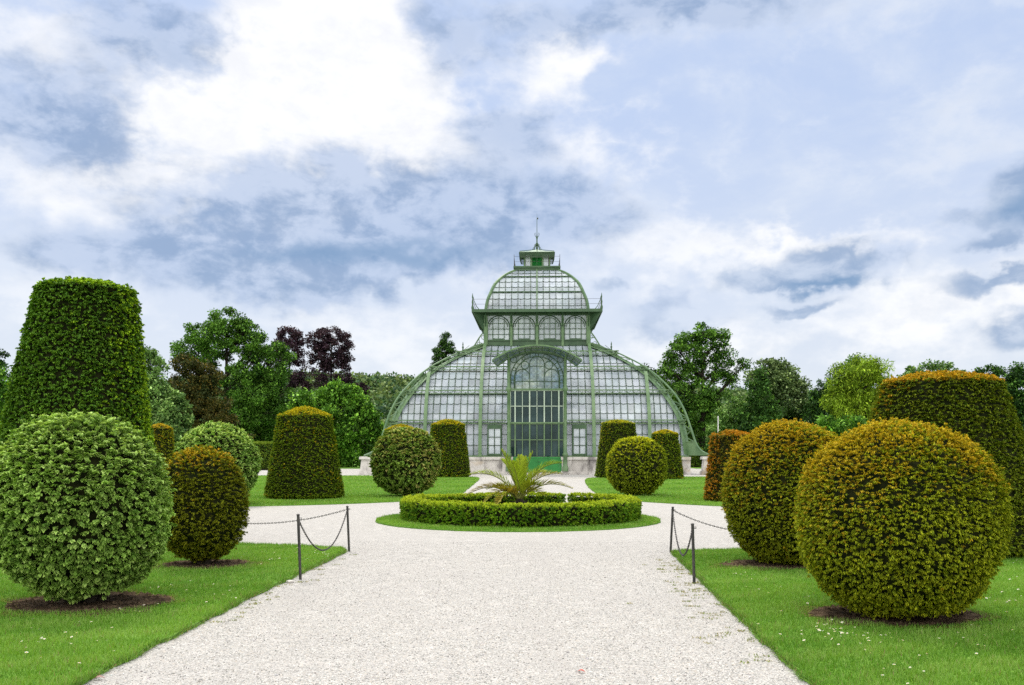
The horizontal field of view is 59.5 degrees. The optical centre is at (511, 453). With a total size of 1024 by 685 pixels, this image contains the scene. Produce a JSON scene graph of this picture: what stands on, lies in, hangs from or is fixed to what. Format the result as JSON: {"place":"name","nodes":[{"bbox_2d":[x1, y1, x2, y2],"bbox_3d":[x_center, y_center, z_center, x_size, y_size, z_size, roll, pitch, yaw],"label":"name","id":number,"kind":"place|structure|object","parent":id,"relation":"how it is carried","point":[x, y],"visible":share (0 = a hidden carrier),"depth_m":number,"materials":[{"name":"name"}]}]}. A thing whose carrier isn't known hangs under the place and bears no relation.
{"place":"outdoors","nodes":[
{"label":"outdoors","id":0,"kind":"place"},
{"bbox_2d":[0,541,347,684],"bbox_3d":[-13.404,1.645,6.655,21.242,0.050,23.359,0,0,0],"label":"lawn","id":1,"kind":"structure","parent":0,"point":[122,619],"depth_m":8.54,"materials":[{"name":"green plant"}]},
{"bbox_2d":[0,275,156,453],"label":"topiary cone","id":2,"kind":"object","parent":1,"relation":"on","point":[81,348],"visible":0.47,"depth_m":14.85,"materials":[{"name":"green plant"}]},
{"bbox_2d":[1,589,184,616],"bbox_3d":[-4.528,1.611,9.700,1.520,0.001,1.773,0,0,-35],"label":"bare soil","id":3,"kind":"structure","parent":1,"relation":"on","point":[59,603],"depth_m":9.63,"materials":[{"name":"brown soil"}]},
{"bbox_2d":[0,408,177,603],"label":"topiary ball","id":4,"kind":"object","parent":3,"relation":"on","point":[86,502],"visible":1,"depth_m":9.11,"materials":[{"name":"green plant"}]},
{"bbox_2d":[156,559,269,568],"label":"bare soil","id":5,"kind":"structure","parent":1,"relation":"on","point":[188,564],"depth_m":13.13,"materials":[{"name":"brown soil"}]},
{"bbox_2d":[161,445,250,564],"bbox_3d":[-4.532,0.747,13.094,1.422,1.765,1.456,0,0,0],"label":"topiary ball","id":6,"kind":"object","parent":5,"relation":"on","point":[209,508],"visible":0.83,"depth_m":12.69,"materials":[{"name":"green plant"}]},
{"bbox_2d":[165,352,255,438],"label":"yew tree","id":7,"kind":"object","parent":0,"point":[204,379],"visible":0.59,"depth_m":103.02,"materials":[{"name":"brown plant"}]},
{"bbox_2d":[339,464,359,468],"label":"lawn","id":8,"kind":"structure","parent":0,"point":[357,467],"depth_m":103.98,"materials":[{"name":"green plant"}]},
{"bbox_2d":[0,366,9,417],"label":"leafy tree","id":9,"kind":"object","parent":8,"relation":"on","point":[3,375],"visible":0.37,"depth_m":114.65,"materials":[{"name":"green plant"}]},
{"bbox_2d":[0,349,10,412],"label":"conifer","id":10,"kind":"object","parent":8,"relation":"on","point":[5,355],"visible":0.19,"depth_m":134.95,"materials":[{"name":"green plant"}]},
{"bbox_2d":[142,343,195,452],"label":"leafy tree","id":11,"kind":"object","parent":8,"relation":"on","point":[163,398],"visible":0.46,"depth_m":97.11,"materials":[{"name":"green plant"}]},
{"bbox_2d":[169,306,296,441],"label":"leafy tree","id":12,"kind":"object","parent":8,"relation":"on","point":[269,381],"visible":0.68,"depth_m":116.77,"materials":[{"name":"green plant"}]},
{"bbox_2d":[246,390,292,440],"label":"leafy tree","id":13,"kind":"object","parent":8,"relation":"on","point":[276,413],"visible":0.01,"depth_m":127.25,"materials":[{"name":"green plant"}]},
{"bbox_2d":[284,376,384,466],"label":"leafy tree","id":14,"kind":"object","parent":8,"relation":"on","point":[331,397],"visible":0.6,"depth_m":104.71,"materials":[{"name":"green plant"}]},
{"bbox_2d":[243,475,479,506],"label":"lawn","id":15,"kind":"structure","parent":0,"point":[253,505],"depth_m":35.44,"materials":[{"name":"green plant"}]},
{"bbox_2d":[151,422,174,466],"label":"topiary cone","id":16,"kind":"object","parent":15,"relation":"on","point":[164,442],"visible":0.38,"depth_m":69.35,"materials":[{"name":"green plant"}]},
{"bbox_2d":[173,420,262,491],"bbox_3d":[-9.347,0.285,28.485,2.743,2.687,2.735,0,0,0],"label":"topiary ball","id":17,"kind":"object","parent":15,"relation":"on","point":[236,442],"visible":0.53,"depth_m":27.91,"materials":[{"name":"green plant"}]},
{"bbox_2d":[263,406,344,499],"bbox_3d":[-7.558,-0.040,32.707,2.965,3.455,2.987,0,0,0],"label":"topiary cone","id":18,"kind":"object","parent":15,"relation":"on","point":[304,461],"visible":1,"depth_m":31.76,"materials":[{"name":"green plant"}]},
{"bbox_2d":[384,424,413,430],"bbox_3d":[-6.432,-0.045,52.002,2.979,3.438,3.001,0,0,0],"label":"topiary cone","id":19,"kind":"object","parent":15,"relation":"on","point":[396,425],"visible":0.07,"depth_m":51.70,"materials":[{"name":"green plant"}]},
{"bbox_2d":[368,426,442,495],"bbox_3d":[-4.042,0.295,34.008,2.811,2.669,2.873,0,0,0],"label":"topiary ball","id":20,"kind":"object","parent":15,"relation":"on","point":[405,461],"visible":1,"depth_m":33.15,"materials":[{"name":"green plant"}]},
{"bbox_2d":[429,419,470,476],"bbox_3d":[-4.427,-0.377,62.303,3.334,4.146,3.256,0,0,0],"label":"topiary cone","id":21,"kind":"object","parent":15,"relation":"on","point":[449,436],"visible":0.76,"depth_m":61.19,"materials":[{"name":"green plant"}]},
{"bbox_2d":[83,468,809,684],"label":"gravel path","id":22,"kind":"structure","parent":0,"point":[364,526],"depth_m":9.13,"materials":[{"name":"beige gravel"}]},
{"bbox_2d":[253,441,272,469],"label":"clipped hedge","id":23,"kind":"object","parent":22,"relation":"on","point":[265,448],"visible":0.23,"depth_m":88.96,"materials":[{"name":"green plant"}]},
{"bbox_2d":[297,514,301,579],"bbox_3d":[-2.786,1.220,11.730,0.073,0.862,0.044,0,0,0],"label":"chain post","id":24,"kind":"object","parent":22,"relation":"on","point":[299,545],"visible":1,"depth_m":11.71,"materials":[{"name":"metal"}]},
{"bbox_2d":[300,511,347,550],"bbox_3d":[-2.785,1.145,13.415,0.029,0.618,3.417,0,0,0],"label":"chain","id":25,"kind":"object","parent":24,"relation":"hanging from","point":[334,540],"visible":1,"depth_m":13.29,"materials":[{"name":"metal"}]},
{"bbox_2d":[346,506,349,551],"bbox_3d":[-2.762,1.265,15.100,0.073,0.772,0.044,0,0,0],"label":"chain post","id":26,"kind":"object","parent":22,"relation":"on","point":[348,533],"visible":1,"depth_m":15.09,"materials":[{"name":"metal"}]},
{"bbox_2d":[248,509,348,523],"bbox_3d":[-4.686,1.085,15.775,4.112,0.321,0.029,0,0,19],"label":"chain","id":27,"kind":"object","parent":26,"relation":"hanging from","point":[293,520],"visible":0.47,"depth_m":15.46,"materials":[{"name":"metal"}]},
{"bbox_2d":[209,554,769,663],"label":"weeds","id":28,"kind":"object","parent":22,"relation":"on","point":[694,589],"visible":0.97,"depth_m":9.92,"materials":[{"name":"green plant"}]},
{"bbox_2d":[358,218,707,474],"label":"glasshouse","id":29,"kind":"structure","parent":22,"relation":"on","point":[539,374],"depth_m":72.11,"materials":[{"name":"green glass"}]},
{"bbox_2d":[487,424,501,454],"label":"side window","id":30,"kind":"structure","parent":29,"relation":"in","point":[494,431],"depth_m":70.89,"materials":[{"name":"white glass"}]},
{"bbox_2d":[488,316,509,339],"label":"arched window","id":31,"kind":"structure","parent":29,"relation":"in","point":[498,326],"depth_m":78.42,"materials":[{"name":"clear glass"}]},
{"bbox_2d":[513,315,535,339],"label":"arched window","id":32,"kind":"structure","parent":29,"relation":"in","point":[524,327],"depth_m":78.34,"materials":[{"name":"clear glass"}]},
{"bbox_2d":[510,423,563,455],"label":"portal window","id":33,"kind":"structure","parent":29,"relation":"in","point":[544,439],"depth_m":70.53,"materials":[{"name":"clear glass"}]},
{"bbox_2d":[510,390,563,421],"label":"portal window","id":34,"kind":"structure","parent":29,"relation":"in","point":[525,405],"depth_m":70.53,"materials":[{"name":"clear glass"}]},
{"bbox_2d":[513,457,561,471],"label":"door","id":35,"kind":"structure","parent":29,"relation":"in","point":[534,462],"depth_m":70.50,"materials":[{"name":"green paint"}]},
{"bbox_2d":[538,315,560,338],"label":"arched window","id":36,"kind":"structure","parent":29,"relation":"in","point":[549,327],"depth_m":78.28,"materials":[{"name":"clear glass"}]},
{"bbox_2d":[564,315,585,338],"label":"arched window","id":37,"kind":"structure","parent":29,"relation":"in","point":[574,325],"depth_m":78.22,"materials":[{"name":"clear glass"}]},
{"bbox_2d":[572,424,586,454],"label":"side window","id":38,"kind":"structure","parent":29,"relation":"in","point":[579,431],"depth_m":70.72,"materials":[{"name":"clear glass"}]},
{"bbox_2d":[669,507,675,551],"bbox_3d":[2.677,1.267,14.950,0.102,0.767,0.044,0,0,0],"label":"chain post","id":39,"kind":"object","parent":22,"relation":"on","point":[671,530],"visible":0.88,"depth_m":14.94,"materials":[{"name":"metal"}]},
{"bbox_2d":[672,510,690,555],"bbox_3d":[2.487,1.208,13.165,0.029,0.564,3.639,0,0,6],"label":"chain","id":40,"kind":"object","parent":39,"relation":"hanging from","point":[684,554],"visible":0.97,"depth_m":13.48,"materials":[{"name":"metal"}]},
{"bbox_2d":[671,509,732,530],"bbox_3d":[4.290,1.143,15.325,3.356,0.433,0.029,0,0,-13],"label":"chain","id":41,"kind":"object","parent":39,"relation":"hanging from","point":[701,522],"visible":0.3,"depth_m":15.07,"materials":[{"name":"metal"}]},
{"bbox_2d":[691,523,695,583],"bbox_3d":[2.306,1.267,11.380,0.073,0.767,0.044,0,0,0],"label":"chain post","id":42,"kind":"object","parent":22,"relation":"on","point":[693,552],"visible":1,"depth_m":11.36,"materials":[{"name":"metal"}]},
{"bbox_2d":[0,0,1023,390],"label":"sky","id":43,"kind":"structure","parent":0,"point":[816,183],"materials":[{"name":"blue"}]},
{"bbox_2d":[375,513,660,531],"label":"lawn","id":44,"kind":"structure","parent":0,"point":[566,530],"depth_m":19.16,"materials":[{"name":"green plant"}]},
{"bbox_2d":[399,491,642,527],"bbox_3d":[0.198,1.334,22.445,6.090,0.651,6.080,0,0,0],"label":"box hedge","id":45,"kind":"object","parent":44,"relation":"on","point":[550,509],"visible":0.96,"depth_m":20.09,"materials":[{"name":"green plant"}]},
{"bbox_2d":[465,448,572,507],"bbox_3d":[0.166,0.736,22.222,2.695,1.755,1.285,0,0,-10],"label":"palm","id":46,"kind":"object","parent":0,"point":[521,477],"visible":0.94,"depth_m":22.16,"materials":[{"name":"green plant"}]},
{"bbox_2d":[585,476,727,505],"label":"lawn","id":47,"kind":"structure","parent":0,"point":[662,493],"depth_m":38.24,"materials":[{"name":"green plant"}]},
{"bbox_2d":[594,419,636,477],"bbox_3d":[7.196,-0.344,60.702,3.336,4.074,3.275,0,0,0],"label":"topiary cone","id":48,"kind":"object","parent":47,"relation":"on","point":[612,431],"visible":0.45,"depth_m":59.83,"materials":[{"name":"green plant"}]},
{"bbox_2d":[605,436,667,495],"bbox_3d":[4.819,0.461,34.595,2.488,2.360,2.487,0,0,0],"label":"topiary ball","id":49,"kind":"object","parent":47,"relation":"on","point":[637,465],"visible":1,"depth_m":33.82,"materials":[{"name":"green plant"}]},
{"bbox_2d":[651,429,683,478],"bbox_3d":[9.833,0.018,57.589,2.527,3.295,2.528,0,0,0],"label":"topiary cone","id":50,"kind":"object","parent":47,"relation":"on","point":[667,440],"visible":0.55,"depth_m":56.81,"materials":[{"name":"green plant"}]},
{"bbox_2d":[703,429,749,501],"bbox_3d":[7.475,0.405,30.502,1.925,2.520,1.959,0,0,0],"label":"topiary cone","id":51,"kind":"object","parent":47,"relation":"on","point":[719,443],"visible":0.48,"depth_m":30.07,"materials":[{"name":"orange plant"}]},
{"bbox_2d":[814,413,867,436],"bbox_3d":[22.828,-0.583,61.794,4.430,4.512,3.916,0,0,32],"label":"bush","id":52,"kind":"object","parent":47,"relation":"on","point":[839,426],"visible":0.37,"depth_m":61.50,"materials":[{"name":"green plant"}]},
{"bbox_2d":[669,546,1023,684],"bbox_3d":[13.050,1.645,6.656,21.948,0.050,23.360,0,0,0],"label":"lawn","id":53,"kind":"structure","parent":0,"point":[828,630],"depth_m":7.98,"materials":[{"name":"green plant"}]},
{"bbox_2d":[711,559,805,569],"bbox_3d":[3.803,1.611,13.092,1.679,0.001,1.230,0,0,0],"label":"bare soil","id":54,"kind":"structure","parent":53,"relation":"on","point":[775,565],"depth_m":12.89,"materials":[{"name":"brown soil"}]},
{"bbox_2d":[718,418,837,564],"bbox_3d":[4.084,0.566,13.198,2.048,2.209,2.022,0,0,0],"label":"topiary ball","id":55,"kind":"object","parent":53,"relation":"on","point":[763,471],"visible":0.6,"depth_m":12.68,"materials":[{"name":"green plant"}]},
{"bbox_2d":[796,605,999,627],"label":"bare soil","id":56,"kind":"structure","parent":53,"relation":"on","point":[971,614],"depth_m":8.75,"materials":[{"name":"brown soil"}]},
{"bbox_2d":[790,417,1014,620],"bbox_3d":[3.848,0.643,8.925,2.057,2.044,2.104,0,0,0],"label":"topiary ball","id":57,"kind":"object","parent":56,"relation":"on","point":[896,517],"visible":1,"depth_m":8.26,"materials":[{"name":"green plant"}]},
{"bbox_2d":[867,370,1023,557],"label":"topiary cone","id":58,"kind":"object","parent":53,"relation":"on","point":[976,407],"visible":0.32,"depth_m":14.44,"materials":[{"name":"green plant"}]},
{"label":"lawn","id":59,"kind":"structure","parent":0,"visible":0},
{"bbox_2d":[640,363,662,375],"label":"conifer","id":60,"kind":"object","parent":59,"relation":"on","point":[654,370],"visible":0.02,"depth_m":127.99,"materials":[{"name":"green plant"}]},
{"bbox_2d":[690,448,708,466],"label":"clipped hedge","id":61,"kind":"object","parent":59,"relation":"on","point":[696,460],"visible":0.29,"depth_m":105.14,"materials":[{"name":"green plant"}]},
{"bbox_2d":[656,321,754,455],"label":"oak","id":62,"kind":"object","parent":59,"relation":"on","point":[706,399],"visible":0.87,"depth_m":111.30,"materials":[{"name":"green plant"}]},
{"bbox_2d":[703,364,784,455],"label":"leafy tree","id":63,"kind":"object","parent":59,"relation":"on","point":[755,415],"visible":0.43,"depth_m":103.16,"materials":[{"name":"green plant"}]},
{"bbox_2d":[742,357,812,421],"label":"horse chestnut","id":64,"kind":"object","parent":59,"relation":"on","point":[789,388],"visible":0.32,"depth_m":120.32,"materials":[{"name":"green plant"}]},
{"bbox_2d":[800,374,833,424],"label":"weeping tree","id":65,"kind":"object","parent":59,"relation":"on","point":[815,408],"visible":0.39,"depth_m":117.58,"materials":[{"name":"green plant"}]},
{"bbox_2d":[818,353,895,432],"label":"willow","id":66,"kind":"object","parent":59,"relation":"on","point":[847,396],"visible":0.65,"depth_m":99.24,"materials":[{"name":"green plant"}]},
{"bbox_2d":[839,352,874,412],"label":"leafy tree","id":67,"kind":"object","parent":59,"relation":"on","point":[849,359],"visible":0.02,"depth_m":119.92,"materials":[{"name":"green plant"}]},
{"bbox_2d":[896,359,965,376],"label":"leafy tree","id":68,"kind":"object","parent":59,"relation":"on","point":[931,366],"visible":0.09,"depth_m":121.89,"materials":[{"name":"green plant"}]},
{"bbox_2d":[968,361,1023,431],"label":"leafy tree","id":69,"kind":"object","parent":59,"relation":"on","point":[1014,378],"visible":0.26,"depth_m":107.07,"materials":[{"name":"green plant"}]},
{"label":"ground","id":70,"kind":"structure","parent":0,"visible":0},
{"bbox_2d":[271,325,312,394],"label":"copper beech","id":71,"kind":"object","parent":70,"relation":"on","point":[293,341],"visible":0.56,"depth_m":149.32,"materials":[{"name":"purple plant"}]},
{"bbox_2d":[304,325,370,394],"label":"copper beech","id":72,"kind":"object","parent":70,"relation":"on","point":[328,362],"visible":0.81,"depth_m":149.22,"materials":[{"name":"purple plant"}]},
{"bbox_2d":[429,331,457,370],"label":"spruce","id":73,"kind":"object","parent":70,"relation":"on","point":[440,352],"visible":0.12,"depth_m":164.12,"materials":[{"name":"green plant"}]},
{"bbox_2d":[155,370,1023,456],"bbox_3d":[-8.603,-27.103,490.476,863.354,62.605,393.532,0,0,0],"label":"forest","id":74,"kind":"object","parent":70,"relation":"on","point":[391,387],"visible":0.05,"depth_m":513.13,"materials":[{"name":"green plant"}]},
{"bbox_2d":[705,392,748,444],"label":"leafy tree","id":75,"kind":"object","parent":70,"relation":"on","point":[728,423],"visible":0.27,"depth_m":139.21,"materials":[{"name":"green plant"}]}
]}

